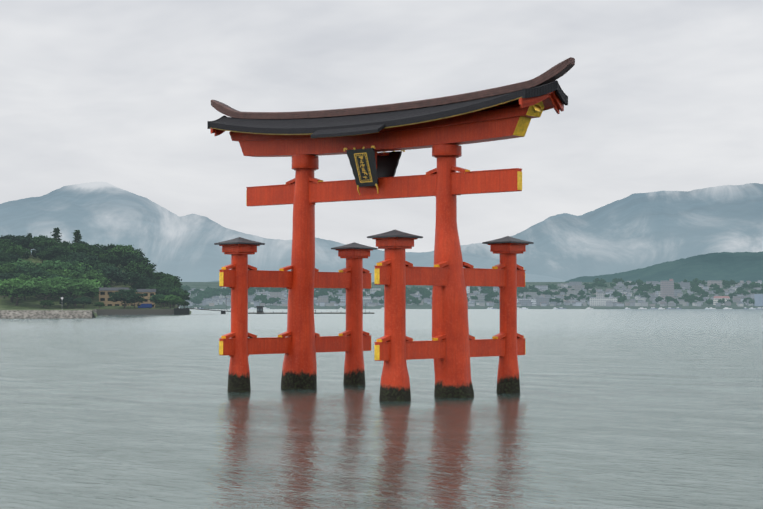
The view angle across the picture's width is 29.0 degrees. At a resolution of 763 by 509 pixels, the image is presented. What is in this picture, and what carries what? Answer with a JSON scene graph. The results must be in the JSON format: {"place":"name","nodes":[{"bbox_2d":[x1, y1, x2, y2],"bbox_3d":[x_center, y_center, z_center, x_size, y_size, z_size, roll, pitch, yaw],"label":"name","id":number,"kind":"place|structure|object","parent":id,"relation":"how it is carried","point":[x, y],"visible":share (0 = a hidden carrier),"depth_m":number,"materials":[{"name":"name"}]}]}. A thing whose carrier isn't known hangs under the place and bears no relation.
{"place":"outdoors","nodes":[
{"label":"outdoors","id":0,"kind":"place"},
{"bbox_2d":[0,255,190,316],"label":"headland","id":1,"kind":"object","parent":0,"point":[28,303],"depth_m":817.87,"materials":[{"name":"green plant"}]},
{"bbox_2d":[0,272,14,295],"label":"headland tree","id":2,"kind":"object","parent":1,"relation":"on","point":[4,276],"visible":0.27,"depth_m":843.68,"materials":[{"name":"green plant"}]},
{"bbox_2d":[0,234,14,239],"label":"headland tree","id":3,"kind":"object","parent":1,"relation":"on","point":[10,236],"visible":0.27,"depth_m":1000.59,"materials":[{"name":"green plant"}]},
{"bbox_2d":[0,252,16,264],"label":"headland tree","id":4,"kind":"object","parent":1,"relation":"on","point":[3,257],"visible":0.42,"depth_m":902.32,"materials":[{"name":"green plant"}]},
{"bbox_2d":[0,262,19,274],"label":"headland tree","id":5,"kind":"object","parent":1,"relation":"on","point":[3,269],"visible":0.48,"depth_m":871.26,"materials":[{"name":"green plant"}]},
{"bbox_2d":[6,253,24,261],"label":"headland tree","id":6,"kind":"object","parent":1,"relation":"on","point":[13,256],"visible":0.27,"depth_m":927.10,"materials":[{"name":"green plant"}]},
{"bbox_2d":[4,243,30,258],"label":"headland tree","id":7,"kind":"object","parent":1,"relation":"on","point":[20,251],"visible":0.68,"depth_m":942.49,"materials":[{"name":"green plant"}]},
{"bbox_2d":[8,237,31,248],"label":"headland tree","id":8,"kind":"object","parent":1,"relation":"on","point":[25,242],"visible":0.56,"depth_m":994.09,"materials":[{"name":"green plant"}]},
{"bbox_2d":[0,278,40,304],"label":"headland tree","id":9,"kind":"object","parent":1,"relation":"on","point":[9,284],"visible":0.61,"depth_m":801.07,"materials":[{"name":"green plant"}]},
{"bbox_2d":[9,235,32,248],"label":"headland tree","id":10,"kind":"object","parent":1,"relation":"on","point":[22,236],"visible":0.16,"depth_m":1005.20,"materials":[{"name":"green plant"}]},
{"bbox_2d":[7,258,35,272],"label":"headland tree","id":11,"kind":"object","parent":1,"relation":"on","point":[27,263],"visible":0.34,"depth_m":877.46,"materials":[{"name":"green plant"}]},
{"bbox_2d":[15,272,39,299],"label":"headland tree","id":12,"kind":"object","parent":1,"relation":"on","point":[22,277],"visible":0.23,"depth_m":831.33,"materials":[{"name":"green plant"}]},
{"bbox_2d":[7,265,49,278],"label":"headland tree","id":13,"kind":"object","parent":1,"relation":"on","point":[36,272],"visible":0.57,"depth_m":852.11,"materials":[{"name":"green plant"}]},
{"bbox_2d":[28,245,51,262],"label":"headland tree","id":14,"kind":"object","parent":1,"relation":"on","point":[41,248],"visible":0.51,"depth_m":949.24,"materials":[{"name":"green plant"}]},
{"bbox_2d":[8,276,74,306],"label":"headland tree","id":15,"kind":"object","parent":1,"relation":"on","point":[30,288],"visible":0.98,"depth_m":788.14,"materials":[{"name":"green plant"}]},
{"bbox_2d":[30,235,54,243],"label":"headland tree","id":16,"kind":"object","parent":1,"relation":"on","point":[44,236],"visible":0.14,"depth_m":989.45,"materials":[{"name":"green plant"}]},
{"bbox_2d":[30,273,55,280],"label":"headland tree","id":17,"kind":"object","parent":1,"relation":"on","point":[46,276],"visible":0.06,"depth_m":845.47,"materials":[{"name":"green plant"}]},
{"bbox_2d":[34,249,55,260],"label":"headland tree","id":18,"kind":"object","parent":1,"relation":"on","point":[42,254],"visible":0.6,"depth_m":939.26,"materials":[{"name":"green plant"}]},
{"bbox_2d":[29,236,63,250],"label":"headland tree","id":19,"kind":"object","parent":1,"relation":"on","point":[40,242],"visible":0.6,"depth_m":974.21,"materials":[{"name":"green plant"}]},
{"bbox_2d":[40,300,54,308],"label":"headland tree","id":20,"kind":"object","parent":1,"relation":"on","point":[48,302],"visible":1,"depth_m":781.55,"materials":[{"name":"green plant"}]},
{"bbox_2d":[0,309,96,317],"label":"stone seawall","id":21,"kind":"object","parent":1,"relation":"on","point":[46,313],"depth_m":540.53,"materials":[{"name":"stone"}]},
{"bbox_2d":[34,260,73,271],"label":"headland tree","id":22,"kind":"object","parent":1,"relation":"on","point":[47,264],"visible":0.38,"depth_m":872.65,"materials":[{"name":"green plant"}]},
{"bbox_2d":[50,227,61,246],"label":"headland tree","id":23,"kind":"object","parent":1,"relation":"on","point":[56,233],"visible":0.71,"depth_m":1015.69,"materials":[{"name":"green plant"}]},
{"bbox_2d":[44,247,68,259],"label":"headland tree","id":24,"kind":"object","parent":1,"relation":"on","point":[54,250],"visible":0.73,"depth_m":936.01,"materials":[{"name":"green plant"}]},
{"bbox_2d":[45,245,73,259],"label":"headland tree","id":25,"kind":"object","parent":1,"relation":"on","point":[66,250],"visible":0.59,"depth_m":941.42,"materials":[{"name":"green plant"}]},
{"bbox_2d":[41,275,77,299],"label":"headland tree","id":26,"kind":"object","parent":1,"relation":"on","point":[53,276],"visible":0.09,"depth_m":837.53,"materials":[{"name":"green plant"}]},
{"bbox_2d":[57,269,77,279],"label":"headland tree","id":27,"kind":"object","parent":1,"relation":"on","point":[67,273],"visible":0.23,"depth_m":866.91,"materials":[{"name":"green plant"}]},
{"bbox_2d":[59,297,76,307],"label":"headland tree","id":28,"kind":"object","parent":1,"relation":"on","point":[67,301],"visible":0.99,"depth_m":785.07,"materials":[{"name":"green plant"}]},
{"bbox_2d":[52,262,95,275],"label":"headland tree","id":29,"kind":"object","parent":1,"relation":"on","point":[86,266],"visible":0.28,"depth_m":886.02,"materials":[{"name":"green plant"}]},
{"bbox_2d":[62,267,86,278],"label":"headland tree","id":30,"kind":"object","parent":1,"relation":"on","point":[80,271],"visible":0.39,"depth_m":874.85,"materials":[{"name":"green plant"}]},
{"bbox_2d":[71,230,81,244],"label":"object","id":31,"kind":"object","parent":1,"relation":"on","point":[77,236],"visible":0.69,"depth_m":1018.11,"materials":[{"name":"green plant"}]},
{"bbox_2d":[55,276,99,305],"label":"headland tree","id":32,"kind":"object","parent":1,"relation":"on","point":[80,288],"visible":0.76,"depth_m":800.56,"materials":[{"name":"green plant"}]},
{"bbox_2d":[68,241,90,248],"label":"headland tree","id":33,"kind":"object","parent":1,"relation":"on","point":[84,242],"visible":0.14,"depth_m":1014.04,"materials":[{"name":"green plant"}]},
{"bbox_2d":[64,243,97,256],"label":"headland tree","id":34,"kind":"object","parent":1,"relation":"on","point":[81,247],"visible":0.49,"depth_m":958.68,"materials":[{"name":"green plant"}]},
{"bbox_2d":[70,296,93,307],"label":"headland tree","id":35,"kind":"object","parent":1,"relation":"on","point":[84,300],"visible":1,"depth_m":788.14,"materials":[{"name":"green plant"}]},
{"bbox_2d":[74,263,92,271],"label":"headland tree","id":36,"kind":"object","parent":1,"relation":"on","point":[83,266],"visible":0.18,"depth_m":889.49,"materials":[{"name":"green plant"}]},
{"bbox_2d":[72,278,103,296],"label":"headland tree","id":37,"kind":"object","parent":1,"relation":"on","point":[93,282],"visible":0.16,"depth_m":831.91,"materials":[{"name":"green plant"}]},
{"bbox_2d":[78,270,105,279],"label":"headland tree","id":38,"kind":"object","parent":1,"relation":"on","point":[92,272],"visible":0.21,"depth_m":858.87,"materials":[{"name":"green plant"}]},
{"bbox_2d":[79,269,108,277],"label":"headland tree","id":39,"kind":"object","parent":1,"relation":"on","point":[93,270],"visible":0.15,"depth_m":879.91,"materials":[{"name":"green plant"}]},
{"bbox_2d":[77,272,111,297],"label":"headland tree","id":40,"kind":"object","parent":1,"relation":"on","point":[104,282],"visible":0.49,"depth_m":850.09,"materials":[{"name":"green plant"}]},
{"bbox_2d":[88,243,101,249],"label":"headland tree","id":41,"kind":"object","parent":1,"relation":"on","point":[94,245],"visible":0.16,"depth_m":1016.93,"materials":[{"name":"green plant"}]},
{"bbox_2d":[93,302,105,308],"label":"headland tree","id":42,"kind":"object","parent":1,"relation":"on","point":[99,304],"visible":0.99,"depth_m":784.49,"materials":[{"name":"green plant"}]},
{"bbox_2d":[99,243,115,250],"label":"headland tree","id":43,"kind":"object","parent":1,"relation":"on","point":[112,246],"visible":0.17,"depth_m":1005.84,"materials":[{"name":"green plant"}]},
{"bbox_2d":[100,252,119,266],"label":"headland tree","id":44,"kind":"object","parent":1,"relation":"on","point":[109,258],"visible":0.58,"depth_m":952.30,"materials":[{"name":"green plant"}]},
{"bbox_2d":[97,266,127,286],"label":"headland tree","id":45,"kind":"object","parent":1,"relation":"on","point":[114,274],"visible":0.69,"depth_m":882.62,"materials":[{"name":"green plant"}]},
{"bbox_2d":[109,244,138,259],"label":"headland tree","id":46,"kind":"object","parent":1,"relation":"on","point":[124,249],"visible":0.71,"depth_m":981.64,"materials":[{"name":"green plant"}]},
{"bbox_2d":[109,288,145,307],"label":"headland tree","id":47,"kind":"object","parent":1,"relation":"on","point":[125,295],"visible":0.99,"depth_m":792.05,"materials":[{"name":"green plant"}]},
{"bbox_2d":[116,247,139,259],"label":"headland tree","id":48,"kind":"object","parent":1,"relation":"on","point":[136,253],"visible":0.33,"depth_m":985.29,"materials":[{"name":"green plant"}]},
{"bbox_2d":[113,252,149,269],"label":"headland tree","id":49,"kind":"object","parent":1,"relation":"on","point":[128,257],"visible":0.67,"depth_m":941.13,"materials":[{"name":"green plant"}]},
{"bbox_2d":[127,293,144,307],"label":"headland tree","id":50,"kind":"object","parent":1,"relation":"on","point":[141,299],"visible":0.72,"depth_m":798.77,"materials":[{"name":"green plant"}]},
{"bbox_2d":[123,259,154,277],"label":"headland tree","id":51,"kind":"object","parent":1,"relation":"on","point":[141,269],"visible":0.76,"depth_m":915.65,"materials":[{"name":"green plant"}]},
{"bbox_2d":[133,248,144,256],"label":"headland tree","id":52,"kind":"object","parent":1,"relation":"on","point":[141,253],"visible":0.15,"depth_m":1046.68,"materials":[{"name":"green plant"}]},
{"bbox_2d":[130,277,163,288],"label":"headland tree","id":53,"kind":"object","parent":1,"relation":"on","point":[146,284],"visible":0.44,"depth_m":864.90,"materials":[{"name":"green plant"}]},
{"bbox_2d":[145,286,162,293],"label":"headland tree","id":54,"kind":"object","parent":1,"relation":"on","point":[157,287],"visible":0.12,"depth_m":838.53,"materials":[{"name":"green plant"}]},
{"bbox_2d":[149,273,166,279],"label":"headland tree","id":55,"kind":"object","parent":1,"relation":"on","point":[153,277],"visible":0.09,"depth_m":932.19,"materials":[{"name":"green plant"}]},
{"bbox_2d":[148,294,171,307],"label":"headland tree","id":56,"kind":"object","parent":1,"relation":"on","point":[153,298],"visible":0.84,"depth_m":802.74,"materials":[{"name":"green plant"}]},
{"bbox_2d":[148,281,180,288],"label":"headland tree","id":57,"kind":"object","parent":1,"relation":"on","point":[160,285],"visible":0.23,"depth_m":864.17,"materials":[{"name":"green plant"}]},
{"bbox_2d":[150,272,181,286],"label":"headland tree","id":58,"kind":"object","parent":1,"relation":"on","point":[160,274],"visible":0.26,"depth_m":938.17,"materials":[{"name":"green plant"}]},
{"bbox_2d":[156,294,180,308],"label":"headland tree","id":59,"kind":"object","parent":1,"relation":"on","point":[166,299],"visible":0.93,"depth_m":800.29,"materials":[{"name":"green plant"}]},
{"bbox_2d":[155,288,182,306],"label":"headland tree","id":60,"kind":"object","parent":1,"relation":"on","point":[168,293],"visible":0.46,"depth_m":833.08,"materials":[{"name":"green plant"}]},
{"bbox_2d":[156,276,181,286],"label":"headland tree","id":61,"kind":"object","parent":1,"relation":"on","point":[164,279],"visible":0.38,"depth_m":908.46,"materials":[{"name":"green plant"}]},
{"bbox_2d":[164,287,184,296],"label":"headland tree","id":62,"kind":"object","parent":1,"relation":"on","point":[176,290],"visible":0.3,"depth_m":843.97,"materials":[{"name":"green plant"}]},
{"bbox_2d":[169,296,186,307],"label":"headland tree","id":63,"kind":"object","parent":1,"relation":"on","point":[180,301],"visible":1,"depth_m":800.36,"materials":[{"name":"green plant"}]},
{"bbox_2d":[61,287,373,314],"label":"quay buildings","id":64,"kind":"structure","parent":1,"relation":"on","point":[104,294],"depth_m":814.28,"materials":[{"name":"paint"}]},
{"bbox_2d":[0,182,566,281],"bbox_3d":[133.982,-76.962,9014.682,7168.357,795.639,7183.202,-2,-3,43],"label":"mountain terrain","id":65,"kind":"structure","parent":0,"point":[183,248],"depth_m":7913.50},
{"bbox_2d":[0,309,762,508],"bbox_3d":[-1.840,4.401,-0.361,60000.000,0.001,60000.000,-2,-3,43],"label":"sea water","id":66,"kind":"structure","parent":0,"point":[633,409],"depth_m":56.93,"materials":[{"name":"liquid"}]},
{"bbox_2d":[207,57,574,401],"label":"torii","id":67,"kind":"object","parent":66,"relation":"in","point":[444,128],"visible":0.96,"depth_m":74.79,"materials":[{"name":"paint"}]},
{"bbox_2d":[0,0,762,252],"label":"sky","id":68,"kind":"structure","parent":0,"point":[663,95],"materials":[{"name":"white"}]},
{"bbox_2d":[179,282,762,308],"bbox_3d":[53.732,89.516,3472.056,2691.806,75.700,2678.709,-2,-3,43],"label":"shore ground","id":69,"kind":"structure","parent":0,"point":[201,285],"depth_m":2467.76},
{"bbox_2d":[191,296,199,305],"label":"tree","id":70,"kind":"object","parent":69,"relation":"on","point":[195,300],"visible":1,"depth_m":2456.17,"materials":[{"name":"green plant"}]},
{"bbox_2d":[179,279,762,308],"bbox_3d":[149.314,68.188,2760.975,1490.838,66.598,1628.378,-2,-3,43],"label":"town buildings","id":71,"kind":"structure","parent":69,"relation":"on","point":[666,289],"depth_m":2554.76,"materials":[{"name":"paint"}]},
{"bbox_2d":[543,290,550,294],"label":"tree","id":72,"kind":"object","parent":69,"relation":"on","point":[546,292],"visible":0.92,"depth_m":2712.03,"materials":[{"name":"green plant"}]},
{"bbox_2d":[688,294,695,300],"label":"tree","id":73,"kind":"object","parent":69,"relation":"on","point":[692,297],"visible":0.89,"depth_m":2483.34,"materials":[{"name":"green plant"}]},
{"bbox_2d":[741,282,748,289],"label":"tree","id":74,"kind":"object","parent":69,"relation":"on","point":[745,285],"visible":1,"depth_m":2906.58,"materials":[{"name":"green plant"}]},
{"bbox_2d":[460,183,762,280],"bbox_3d":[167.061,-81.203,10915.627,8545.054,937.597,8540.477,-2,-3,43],"label":"mountain","id":75,"kind":"structure","parent":0,"point":[634,231],"depth_m":9222.34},
{"bbox_2d":[565,251,762,281],"bbox_3d":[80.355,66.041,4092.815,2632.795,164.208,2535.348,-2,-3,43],"label":"hill","id":76,"kind":"structure","parent":0,"point":[738,266],"depth_m":3925.30,"materials":[{"name":"green plant"}]}
]}

